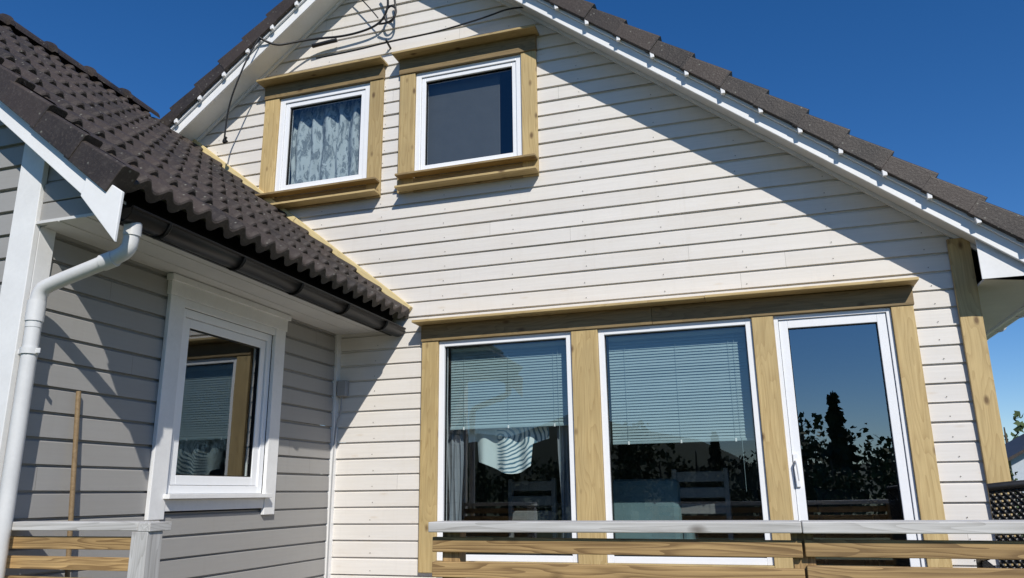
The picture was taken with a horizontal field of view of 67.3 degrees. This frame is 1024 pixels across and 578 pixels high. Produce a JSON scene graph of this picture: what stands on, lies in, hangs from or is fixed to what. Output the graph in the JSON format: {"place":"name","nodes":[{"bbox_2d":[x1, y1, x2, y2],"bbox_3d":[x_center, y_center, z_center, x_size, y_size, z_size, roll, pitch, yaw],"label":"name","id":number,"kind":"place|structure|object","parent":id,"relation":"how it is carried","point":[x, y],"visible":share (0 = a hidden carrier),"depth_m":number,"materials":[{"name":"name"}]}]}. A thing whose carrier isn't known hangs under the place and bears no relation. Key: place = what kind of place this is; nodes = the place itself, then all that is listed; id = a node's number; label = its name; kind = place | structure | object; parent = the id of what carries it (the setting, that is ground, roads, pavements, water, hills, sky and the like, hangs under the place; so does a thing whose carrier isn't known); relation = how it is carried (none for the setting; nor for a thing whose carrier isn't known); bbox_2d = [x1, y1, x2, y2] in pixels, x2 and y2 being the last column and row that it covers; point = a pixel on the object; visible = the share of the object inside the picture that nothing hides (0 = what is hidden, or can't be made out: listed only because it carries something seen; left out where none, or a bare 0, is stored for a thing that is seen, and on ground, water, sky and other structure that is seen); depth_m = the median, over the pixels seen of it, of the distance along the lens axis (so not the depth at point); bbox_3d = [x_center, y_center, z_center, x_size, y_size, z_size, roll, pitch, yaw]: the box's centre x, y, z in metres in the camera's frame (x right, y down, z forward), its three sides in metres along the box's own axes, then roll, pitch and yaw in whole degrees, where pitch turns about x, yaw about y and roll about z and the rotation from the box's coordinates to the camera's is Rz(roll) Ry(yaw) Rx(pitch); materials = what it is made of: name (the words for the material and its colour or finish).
{"place":"outdoors","nodes":[
{"label":"outdoors","id":0,"kind":"place"},
{"bbox_2d":[0,101,86,192],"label":"wing barge board","id":1,"kind":"object","parent":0,"point":[49,153],"visible":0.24,"depth_m":3.77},
{"bbox_2d":[81,177,123,241],"bbox_3d":[-1.898,-0.387,3.550,0.244,0.380,0.016,-5,-16,17],"label":"wing barge end","id":2,"kind":"object","parent":1,"relation":"attached to","point":[104,206],"visible":0.99,"depth_m":3.53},
{"bbox_2d":[0,13,159,117],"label":"wing ridge","id":3,"kind":"structure","parent":0,"point":[47,46],"depth_m":6.53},
{"bbox_2d":[3,257,321,525],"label":"wing room walls","id":4,"kind":"structure","parent":0,"point":[213,435],"depth_m":6.68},
{"bbox_2d":[0,120,76,291],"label":"wing front siding","id":5,"kind":"object","parent":4,"relation":"attached to","point":[12,144],"visible":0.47,"depth_m":4.01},
{"bbox_2d":[43,181,81,202],"bbox_3d":[-2.232,-0.495,3.859,0.290,0.098,0.016,-5,-16,17],"label":"eave end board","id":6,"kind":"object","parent":4,"relation":"attached to","point":[60,191],"visible":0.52,"depth_m":3.86,"materials":[{"name":"grey"}]},
{"bbox_2d":[40,198,92,220],"bbox_3d":[-2.168,-0.400,3.813,0.421,0.098,0.016,-5,-16,17],"label":"eave end board","id":7,"kind":"object","parent":4,"relation":"attached to","point":[67,208],"visible":0.47,"depth_m":3.82,"materials":[{"name":"grey"}]},
{"bbox_2d":[24,234,139,328],"bbox_3d":[-2.067,-0.068,3.707,0.559,0.490,0.076,-4,-15,12],"label":"downpipe swan neck","id":8,"kind":"object","parent":4,"relation":"attached to","point":[126,249],"visible":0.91,"depth_m":3.69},
{"bbox_2d":[144,294,185,519],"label":"trim","id":9,"kind":"structure","parent":4,"relation":"attached to","point":[162,435],"depth_m":4.54,"materials":[{"name":"white paint"}]},
{"bbox_2d":[5,233,335,577],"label":"wing side siding","id":10,"kind":"object","parent":4,"relation":"attached to","point":[96,331],"visible":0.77,"depth_m":4.34,"materials":[{"name":"wood"}]},
{"bbox_2d":[0,24,409,319],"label":"wing roof","id":11,"kind":"structure","parent":4,"relation":"on","point":[176,171],"depth_m":5.12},
{"bbox_2d":[0,56,139,195],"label":"wing roof east verge","id":12,"kind":"structure","parent":11,"relation":"attached to","point":[100,168],"depth_m":3.71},
{"bbox_2d":[36,213,378,334],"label":"wing soffit","id":13,"kind":"structure","parent":4,"relation":"attached to","point":[81,221],"depth_m":4.68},
{"bbox_2d":[168,485,256,493],"bbox_3d":[-1.938,1.295,4.956,0.080,0.050,0.858,-5,-16,17],"label":"wing frame bottom","id":14,"kind":"object","parent":4,"relation":"in","point":[178,489],"visible":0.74,"depth_m":4.90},
{"bbox_2d":[175,475,250,485],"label":"window frame","id":15,"kind":"object","parent":14,"relation":"on","point":[210,480],"visible":0.8,"depth_m":4.94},
{"bbox_2d":[164,498,263,511],"bbox_3d":[-1.885,1.375,4.917,0.022,0.069,0.958,-5,-16,17],"label":"apron","id":16,"kind":"object","parent":4,"relation":"attached to","point":[204,504],"visible":0.91,"depth_m":4.86,"materials":[{"name":"white paint"}]},
{"bbox_2d":[167,280,287,347],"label":"trim","id":17,"kind":"structure","parent":4,"relation":"attached to","point":[219,327],"depth_m":5.15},
{"bbox_2d":[167,273,291,320],"bbox_3d":[-1.888,0.074,5.259,0.052,0.040,1.260,-5,-16,17],"label":"crown","id":18,"kind":"object","parent":4,"relation":"attached to","point":[213,290],"visible":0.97,"depth_m":5.12,"materials":[{"name":"white paint"}]},
{"bbox_2d":[185,299,275,334],"bbox_3d":[-1.900,0.202,5.230,0.022,0.049,0.970,-5,-16,17],"label":"window frame top","id":19,"kind":"object","parent":4,"relation":"attached to","point":[201,308],"visible":1,"depth_m":5.17,"materials":[{"name":"white paint"}]},
{"bbox_2d":[119,190,392,335],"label":"wing eave fascia","id":20,"kind":"structure","parent":4,"relation":"attached to","point":[158,208],"depth_m":4.61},
{"bbox_2d":[120,207,404,336],"bbox_3d":[-1.403,0.008,5.024,0.130,0.065,2.980,-5,-16,17],"label":"wing gutter","id":21,"kind":"object","parent":20,"relation":"attached to","point":[152,226],"visible":0.78,"depth_m":4.47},
{"bbox_2d":[131,205,405,329],"bbox_3d":[-1.341,-0.029,5.014,0.018,0.017,2.980,-5,-16,17],"label":"wing gutter bead","id":22,"kind":"object","parent":21,"relation":"attached to","point":[234,252],"visible":1,"depth_m":4.46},
{"bbox_2d":[256,334,271,493],"bbox_3d":[-1.806,0.885,5.513,0.080,1.126,0.050,-5,-16,17],"label":"wing frame","id":23,"kind":"object","parent":4,"relation":"in","point":[259,474],"visible":0.46,"depth_m":5.49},
{"bbox_2d":[245,340,265,485],"bbox_3d":[-1.824,0.871,5.461,0.058,1.020,0.057,-5,-16,17],"label":"wing sash","id":24,"kind":"object","parent":23,"relation":"attached to","point":[257,415],"visible":0.58,"depth_m":5.44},
{"bbox_2d":[261,329,285,514],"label":"trim","id":25,"kind":"structure","parent":4,"relation":"attached to","point":[273,419],"depth_m":5.54,"materials":[{"name":"white paint"}]},
{"bbox_2d":[323,334,342,577],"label":"corner post","id":26,"kind":"object","parent":4,"relation":"attached to","point":[337,367],"visible":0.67,"depth_m":6.30,"materials":[{"name":"white paint"}]},
{"bbox_2d":[293,218,412,310],"bbox_3d":[-1.407,-0.225,6.696,1.486,0.050,0.042,35,-1,23],"label":"roof wall batten","id":27,"kind":"object","parent":4,"relation":"attached to","point":[360,270],"visible":0.81,"depth_m":6.65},
{"bbox_2d":[161,0,999,577],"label":"gable siding","id":28,"kind":"object","parent":4,"relation":"attached to","point":[725,248],"visible":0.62,"depth_m":6.16,"materials":[{"name":"wood"}]},
{"bbox_2d":[140,0,339,191],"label":"rake soffit","id":29,"kind":"structure","parent":28,"relation":"attached to","point":[261,65],"depth_m":7.44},
{"bbox_2d":[143,0,344,192],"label":"rake wall mould","id":30,"kind":"object","parent":28,"relation":"attached to","point":[274,66],"depth_m":7.52,"materials":[{"name":"white paint"}]},
{"bbox_2d":[259,98,280,192],"bbox_3d":[-2.297,-1.268,7.274,0.155,1.150,0.030,-5,-16,17],"label":"window trim","id":31,"kind":"structure","parent":28,"relation":"attached to","point":[269,148],"depth_m":7.28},
{"bbox_2d":[255,177,379,198],"bbox_3d":[-1.775,-0.906,6.939,1.240,0.020,0.094,-5,-16,17],"label":"window sill board","id":32,"kind":"object","parent":28,"relation":"attached to","point":[330,186],"depth_m":6.91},
{"bbox_2d":[282,178,361,196],"bbox_3d":[-1.740,-0.922,7.056,0.855,0.055,0.090,-5,-16,17],"label":"window frame bottom","id":33,"kind":"object","parent":32,"relation":"on","point":[320,184],"depth_m":7.03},
{"bbox_2d":[275,98,286,197],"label":"window frame","id":34,"kind":"object","parent":33,"relation":"on","point":[279,163],"visible":0.41,"depth_m":7.27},
{"bbox_2d":[286,83,365,103],"bbox_3d":[-1.752,-1.835,7.299,0.855,0.055,0.090,-5,-16,17],"label":"window frame top","id":35,"kind":"object","parent":34,"relation":"attached to","point":[333,92],"depth_m":7.25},
{"bbox_2d":[291,98,361,183],"bbox_3d":[-1.713,-1.232,7.242,0.880,1.150,0.090,-5,-16,17],"label":"lace curtain","id":36,"kind":"object","parent":35,"relation":"hanging from","point":[325,141],"visible":0.58,"depth_m":7.30,"materials":[{"name":"fabric"}]},
{"bbox_2d":[272,185,366,209],"bbox_3d":[-1.755,-0.817,6.977,0.968,0.129,0.030,-5,-16,17],"label":"window sill trim","id":37,"kind":"structure","parent":28,"relation":"attached to","point":[324,193],"depth_m":6.95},
{"bbox_2d":[270,189,379,208],"bbox_3d":[-1.767,-0.793,6.895,1.240,0.020,0.114,-5,-16,17],"label":"window sill lip","id":38,"kind":"object","parent":28,"relation":"attached to","point":[329,198],"depth_m":6.84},
{"bbox_2d":[264,64,385,100],"bbox_3d":[-1.781,-1.942,7.274,1.270,0.139,0.042,-5,-16,17],"label":"window head trim","id":39,"kind":"structure","parent":28,"relation":"attached to","point":[328,82],"depth_m":7.24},
{"bbox_2d":[256,56,387,87],"bbox_3d":[-1.799,-2.034,7.242,1.320,0.021,0.154,-5,-16,17],"label":"window head cap","id":40,"kind":"object","parent":39,"relation":"on","point":[325,71],"visible":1,"depth_m":7.20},
{"bbox_2d":[222,0,522,143],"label":"power cable","id":41,"kind":"object","parent":28,"relation":"attached to","point":[314,45],"visible":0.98,"depth_m":7.17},
{"bbox_2d":[366,79,384,198],"bbox_3d":[-1.235,-1.365,6.949,0.135,1.156,0.030,-5,-16,17],"label":"window right trim","id":42,"kind":"structure","parent":28,"relation":"attached to","point":[375,136],"depth_m":6.94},
{"bbox_2d":[397,73,415,193],"bbox_3d":[-0.938,-1.396,6.858,0.150,1.150,0.030,-5,-16,17],"label":"window trim","id":43,"kind":"structure","parent":28,"relation":"attached to","point":[406,139],"depth_m":6.86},
{"bbox_2d":[414,73,421,177],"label":"window frame","id":44,"kind":"object","parent":28,"relation":"attached to","point":[418,121],"visible":0.5,"depth_m":6.86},
{"bbox_2d":[422,55,515,78],"bbox_3d":[-0.381,-1.966,6.880,0.896,0.050,0.090,-5,-16,17],"label":"window frame top","id":45,"kind":"object","parent":44,"relation":"attached to","point":[488,63],"depth_m":6.84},
{"bbox_2d":[418,341,438,572],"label":"front left trim","id":46,"kind":"structure","parent":28,"relation":"attached to","point":[428,495],"depth_m":6.04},
{"bbox_2d":[399,34,536,75],"bbox_3d":[-0.407,-2.077,6.855,1.295,0.149,0.042,-5,-16,17],"label":"window head trim","id":47,"kind":"structure","parent":28,"relation":"attached to","point":[474,54],"depth_m":6.83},
{"bbox_2d":[392,24,538,62],"bbox_3d":[-0.425,-2.174,6.825,1.345,0.021,0.154,-5,-16,17],"label":"window head cap","id":48,"kind":"object","parent":47,"relation":"on","point":[517,32],"visible":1,"depth_m":6.78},
{"bbox_2d":[413,163,523,192],"bbox_3d":[-0.384,-0.947,6.557,0.998,0.129,0.030,-5,-16,17],"label":"window sill trim","id":49,"kind":"structure","parent":28,"relation":"attached to","point":[471,172],"depth_m":6.54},
{"bbox_2d":[394,166,538,191],"bbox_3d":[-0.393,-0.922,6.475,1.265,0.020,0.114,-5,-16,17],"label":"window sill lip","id":50,"kind":"object","parent":49,"relation":"attached to","point":[470,178],"depth_m":6.45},
{"bbox_2d":[395,153,537,179],"bbox_3d":[-0.401,-1.036,6.519,1.265,0.020,0.094,-5,-16,17],"label":"window sill board","id":51,"kind":"object","parent":49,"relation":"on","point":[471,165],"depth_m":6.49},
{"bbox_2d":[521,50,538,177],"bbox_3d":[0.151,-1.496,6.525,0.135,1.156,0.030,-5,-16,17],"label":"window right trim","id":52,"kind":"structure","parent":28,"relation":"attached to","point":[530,144],"depth_m":6.52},
{"bbox_2d":[495,0,976,251],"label":"rake wall mould","id":53,"kind":"object","parent":28,"relation":"attached to","point":[787,150],"visible":1,"depth_m":5.90,"materials":[{"name":"white paint"}]},
{"bbox_2d":[504,0,975,245],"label":"rake soffit","id":54,"kind":"structure","parent":28,"relation":"attached to","point":[877,191],"depth_m":5.82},
{"bbox_2d":[514,0,1023,262],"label":"rake fascia","id":55,"kind":"structure","parent":54,"relation":"attached to","point":[962,224],"depth_m":5.52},
{"bbox_2d":[536,0,1023,247],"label":"rake fascia top","id":56,"kind":"structure","parent":55,"relation":"on","point":[899,182],"depth_m":5.49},
{"bbox_2d":[975,239,1023,279],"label":"eave end","id":57,"kind":"object","parent":54,"relation":"attached to","point":[994,263],"visible":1,"depth_m":4.95,"materials":[{"name":"white paint"}]},
{"bbox_2d":[169,318,190,484],"bbox_3d":[-2.066,0.679,4.728,0.058,1.020,0.057,-5,-16,17],"label":"wing sash","id":58,"kind":"object","parent":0,"point":[179,404],"visible":0.49,"depth_m":4.72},
{"bbox_2d":[173,0,317,133],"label":"rake fascia","id":59,"kind":"structure","parent":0,"point":[232,77],"depth_m":7.29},
{"bbox_2d":[170,0,305,129],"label":"rake fascia top","id":60,"kind":"structure","parent":59,"relation":"attached to","point":[240,61],"depth_m":7.29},
{"bbox_2d":[0,0,1023,443],"label":"sky","id":61,"kind":"structure","parent":0,"point":[938,85],"materials":[{"name":"blue"}]},
{"bbox_2d":[414,46,610,268],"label":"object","id":62,"kind":"structure","parent":0,"point":[506,124],"depth_m":8.14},
{"bbox_2d":[427,72,500,164],"bbox_3d":[-0.451,-1.479,6.860,0.730,1.200,0.015,-5,-16,17],"label":"roller shade panel","id":63,"kind":"object","parent":62,"relation":"attached to","point":[463,119],"visible":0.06,"depth_m":6.85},
{"bbox_2d":[355,306,963,566],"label":"living room walls","id":64,"kind":"structure","parent":0,"point":[845,435],"depth_m":9.34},
{"bbox_2d":[777,308,885,320],"bbox_3d":[2.253,0.187,5.446,0.708,0.030,0.090,-5,-16,17],"label":"terrace door frame top","id":65,"kind":"object","parent":64,"relation":"in","point":[833,314],"visible":0.69,"depth_m":5.40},
{"bbox_2d":[787,314,876,328],"bbox_3d":[2.254,0.233,5.435,0.584,0.059,0.068,-5,-16,17],"label":"terrace door sash top","id":66,"kind":"object","parent":65,"relation":"attached to","point":[837,320],"visible":0.84,"depth_m":5.40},
{"bbox_2d":[719,450,768,500],"bbox_3d":[2.200,1.700,7.015,0.560,0.450,0.180,-5,-16,17],"label":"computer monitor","id":67,"kind":"object","parent":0,"point":[734,462],"visible":0.62,"depth_m":7.03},
{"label":"wooden deck","id":68,"kind":"structure","parent":0,"visible":0},
{"bbox_2d":[65,391,80,576],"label":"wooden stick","id":69,"kind":"object","parent":68,"relation":"on","point":[74,463],"visible":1,"depth_m":3.87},
{"bbox_2d":[4,521,171,577],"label":"deck railing","id":70,"kind":"object","parent":68,"relation":"on","point":[143,543],"visible":1,"depth_m":3.35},
{"bbox_2d":[428,520,1023,577],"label":"deck railing","id":71,"kind":"object","parent":68,"relation":"on","point":[803,548],"visible":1,"depth_m":2.57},
{"bbox_2d":[751,316,793,567],"bbox_3d":[1.813,1.243,5.258,0.148,2.159,0.030,-5,-16,17],"label":"front post","id":72,"kind":"object","parent":68,"relation":"on","point":[775,456],"visible":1,"depth_m":5.32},
{"bbox_2d":[466,561,774,567],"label":"front bottom trim","id":73,"kind":"structure","parent":72,"relation":"attached to","point":[760,566],"depth_m":5.30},
{"bbox_2d":[437,341,447,560],"bbox_3d":[-0.548,1.254,6.092,0.045,1.692,0.090,-5,-16,17],"label":"front left window frame","id":74,"kind":"object","parent":73,"relation":"on","point":[441,435],"visible":0.76,"depth_m":6.07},
{"bbox_2d":[444,332,565,346],"bbox_3d":[-0.053,0.411,6.149,1.015,0.045,0.090,-5,-16,17],"label":"front left window frame top","id":75,"kind":"object","parent":74,"relation":"attached to","point":[519,338],"visible":0.8,"depth_m":6.10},
{"bbox_2d":[450,341,568,468],"bbox_3d":[-0.025,0.940,6.074,0.985,1.010,0.036,-5,-16,17],"label":"window blind","id":76,"kind":"object","parent":75,"relation":"hanging from","point":[526,417],"depth_m":6.12,"materials":[{"name":"white paint"}]},
{"bbox_2d":[468,409,562,473],"bbox_3d":[0.007,1.216,6.087,0.850,0.483,0.066,-5,-16,17],"label":"curtain valance","id":77,"kind":"object","parent":76,"relation":"hanging from","point":[507,450],"visible":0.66,"depth_m":6.08,"materials":[{"name":"fabric"}]},
{"bbox_2d":[442,554,572,562],"bbox_3d":[-0.033,2.003,5.726,1.015,0.045,0.090,-5,-16,17],"label":"front left window frame bottom","id":78,"kind":"object","parent":73,"relation":"on","point":[525,558],"visible":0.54,"depth_m":5.65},
{"bbox_2d":[566,332,577,562],"bbox_3d":[0.462,1.159,5.783,0.045,1.692,0.090,-5,-16,17],"label":"front left window frame","id":79,"kind":"object","parent":73,"relation":"on","point":[571,435],"visible":0.71,"depth_m":5.76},
{"bbox_2d":[571,329,607,564],"bbox_3d":[0.567,1.177,5.687,0.207,1.779,0.030,-5,-16,17],"label":"front post","id":80,"kind":"object","parent":73,"relation":"on","point":[590,488],"visible":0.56,"depth_m":5.70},
{"bbox_2d":[421,307,652,341],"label":"front head trim","id":81,"kind":"structure","parent":80,"relation":"on","point":[620,318],"depth_m":6.01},
{"bbox_2d":[412,295,705,325],"bbox_3d":[0.311,0.178,5.960,2.310,0.021,0.164,-5,-16,17],"label":"front head cap","id":82,"kind":"object","parent":81,"relation":"on","point":[589,308],"visible":0.91,"depth_m":5.89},
{"bbox_2d":[598,329,613,562],"bbox_3d":[0.704,1.137,5.709,0.045,1.692,0.090,-5,-16,17],"label":"front middle window frame","id":83,"kind":"object","parent":73,"relation":"on","point":[605,433],"visible":0.82,"depth_m":5.69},
{"bbox_2d":[604,319,744,335],"bbox_3d":[1.208,0.292,5.763,1.036,0.045,0.090,-5,-16,17],"label":"front middle window frame top","id":84,"kind":"object","parent":83,"relation":"attached to","point":[681,326],"visible":0.9,"depth_m":5.71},
{"bbox_2d":[608,328,753,490],"bbox_3d":[1.235,0.896,5.669,1.010,1.165,0.036,-5,-16,17],"label":"window blind","id":85,"kind":"object","parent":84,"relation":"hanging from","point":[677,423],"depth_m":5.71,"materials":[{"name":"white paint"}]},
{"bbox_2d":[651,286,913,324],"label":"front head trim","id":86,"kind":"structure","parent":84,"relation":"on","point":[811,303],"depth_m":5.48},
{"bbox_2d":[704,277,918,302],"bbox_3d":[2.079,0.010,5.418,1.398,0.021,0.168,-5,-16,17],"label":"front head cap","id":87,"kind":"object","parent":86,"relation":"on","point":[887,283],"visible":1,"depth_m":5.37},
{"bbox_2d":[614,556,766,564],"bbox_3d":[1.228,1.884,5.340,1.036,0.045,0.090,-5,-16,17],"label":"window frame","id":88,"kind":"object","parent":73,"relation":"on","point":[692,560],"visible":0.8,"depth_m":5.29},
{"bbox_2d":[745,318,773,564],"bbox_3d":[1.733,1.040,5.394,0.045,1.692,0.090,-5,-16,17],"label":"front middle window frame","id":89,"kind":"object","parent":73,"relation":"on","point":[758,431],"visible":0.98,"depth_m":5.37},
{"bbox_2d":[773,316,797,519],"bbox_3d":[1.915,1.238,5.282,0.030,2.138,0.090,-5,-16,17],"label":"terrace door frame","id":90,"kind":"object","parent":68,"relation":"on","point":[786,425],"visible":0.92,"depth_m":5.33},
{"bbox_2d":[885,308,926,566],"bbox_3d":[2.617,1.172,5.067,0.030,2.138,0.090,-5,-16,17],"label":"terrace door frame","id":91,"kind":"object","parent":68,"relation":"on","point":[903,423],"visible":0.77,"depth_m":5.10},
{"bbox_2d":[890,305,952,566],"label":"front right trim","id":92,"kind":"structure","parent":68,"relation":"on","point":[925,466],"depth_m":5.05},
{"bbox_2d":[976,480,1023,568],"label":"rattan armchair","id":93,"kind":"object","parent":68,"relation":"on","point":[1004,488],"visible":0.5,"depth_m":3.47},
{"bbox_3d":[2.279,2.224,4.904,0.708,0.030,0.090,-5,-16,17],"label":"bottom of terrace door frame","id":94,"kind":"object","parent":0,"visible":0},
{"bbox_2d":[778,320,807,520],"bbox_3d":[1.960,1.234,5.269,0.059,2.072,0.068,-5,-16,17],"label":"terrace door sash","id":95,"kind":"object","parent":94,"relation":"on","point":[792,412],"visible":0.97,"depth_m":5.34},
{"bbox_2d":[876,313,920,566],"bbox_3d":[2.572,1.177,5.082,0.059,2.072,0.068,-5,-16,17],"label":"terrace door sash","id":96,"kind":"object","parent":94,"relation":"on","point":[902,471],"visible":0.84,"depth_m":5.12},
{"label":"ground","id":97,"kind":"structure","parent":0,"visible":0},
{"bbox_2d":[0,143,48,482],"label":"wing corner front","id":98,"kind":"object","parent":97,"relation":"on","point":[20,260],"visible":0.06,"depth_m":3.79,"materials":[{"name":"white paint"}]},
{"bbox_2d":[0,326,40,577],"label":"downpipe","id":99,"kind":"object","parent":98,"relation":"attached to","point":[17,432],"visible":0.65,"depth_m":3.54,"materials":[{"name":"metal"}]},
{"bbox_2d":[0,227,55,572],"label":"trim board","id":100,"kind":"object","parent":97,"relation":"on","point":[44,254],"visible":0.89,"depth_m":3.86,"materials":[{"name":"white paint"}]},
{"bbox_2d":[946,238,1020,565],"bbox_3d":[3.070,1.250,4.839,0.135,3.300,0.029,-5,-16,17],"label":"corner board front","id":101,"kind":"object","parent":97,"relation":"on","point":[988,418],"visible":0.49,"depth_m":5.03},
{"bbox_3d":[4.298,2.249,8.555,0.080,3.250,8.000,-5,-16,17],"label":"wall","id":102,"kind":"object","parent":97,"relation":"on","visible":0},
{"bbox_2d":[977,279,1023,331],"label":"soffit","id":103,"kind":"structure","parent":102,"relation":"attached to","point":[1001,300],"depth_m":5.48,"materials":[{"name":"paint"}]},
{"bbox_3d":[3.652,-0.097,4.987,0.155,0.079,0.018,-5,-16,17],"label":"gutter bracket","id":104,"kind":"object","parent":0,"visible":0},
{"bbox_2d":[986,311,1023,339],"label":"gutter","id":105,"kind":"object","parent":104,"relation":"on","point":[1011,321],"depth_m":6.44,"materials":[{"name":"metal"}]},
{"bbox_2d":[462,8,981,283],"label":"roof","id":106,"kind":"structure","parent":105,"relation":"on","point":[976,266],"depth_m":6.11,"materials":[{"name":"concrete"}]},
{"bbox_2d":[217,0,465,378],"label":"roof","id":107,"kind":"structure","parent":106,"relation":"attached to","point":[340,50],"depth_m":8.17,"materials":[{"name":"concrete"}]},
{"bbox_2d":[160,0,300,127],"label":"roof west verge","id":108,"kind":"structure","parent":107,"relation":"attached to","point":[230,59],"depth_m":7.29,"materials":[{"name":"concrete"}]},
{"bbox_2d":[544,0,1023,243],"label":"roof east verge","id":109,"kind":"structure","parent":106,"relation":"attached to","point":[972,204],"depth_m":5.45,"materials":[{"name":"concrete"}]},
{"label":"living room floor","id":110,"kind":"structure","parent":0,"visible":0},
{"bbox_2d":[448,347,463,520],"bbox_3d":[-0.455,1.490,6.157,0.140,2.100,0.040,-5,-16,17],"label":"grey curtain","id":111,"kind":"object","parent":110,"relation":"on","point":[455,454],"visible":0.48,"depth_m":6.18,"materials":[{"name":"fabric"}]},
{"bbox_2d":[507,478,557,553],"bbox_3d":[0.263,2.159,6.547,0.460,1.050,0.460,-8,-16,25],"label":"dining chair","id":112,"kind":"object","parent":110,"relation":"on","point":[513,500],"visible":0.63,"depth_m":6.45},
{"bbox_2d":[557,340,571,562],"bbox_3d":[0.426,1.407,5.887,0.150,2.100,0.040,-5,-16,17],"label":"grey curtain","id":113,"kind":"object","parent":110,"relation":"on","point":[563,445],"visible":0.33,"depth_m":5.90,"materials":[{"name":"fabric"}]},
{"bbox_2d":[606,479,697,563],"bbox_3d":[1.105,1.955,6.170,0.720,0.830,0.480,-5,-16,17],"label":"fabric armchair","id":114,"kind":"object","parent":110,"relation":"on","point":[646,499],"visible":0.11,"depth_m":6.00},
{"bbox_2d":[671,468,733,539],"bbox_3d":[1.550,1.973,6.008,0.460,1.100,0.460,-8,-16,25],"label":"dining chair","id":115,"kind":"object","parent":110,"relation":"on","point":[708,492],"visible":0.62,"depth_m":5.90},
{"bbox_2d":[522,499,895,565],"bbox_3d":[1.759,2.390,7.077,3.200,0.840,0.900,-5,-16,17],"label":"dining table","id":116,"kind":"object","parent":110,"relation":"on","point":[881,505],"visible":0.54,"depth_m":6.48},
{"bbox_2d":[815,486,884,565],"bbox_3d":[2.610,2.041,6.020,0.460,0.950,0.460,-3,-15,8],"label":"dining chair","id":117,"kind":"object","parent":110,"relation":"on","point":[856,510],"visible":0.53,"depth_m":5.91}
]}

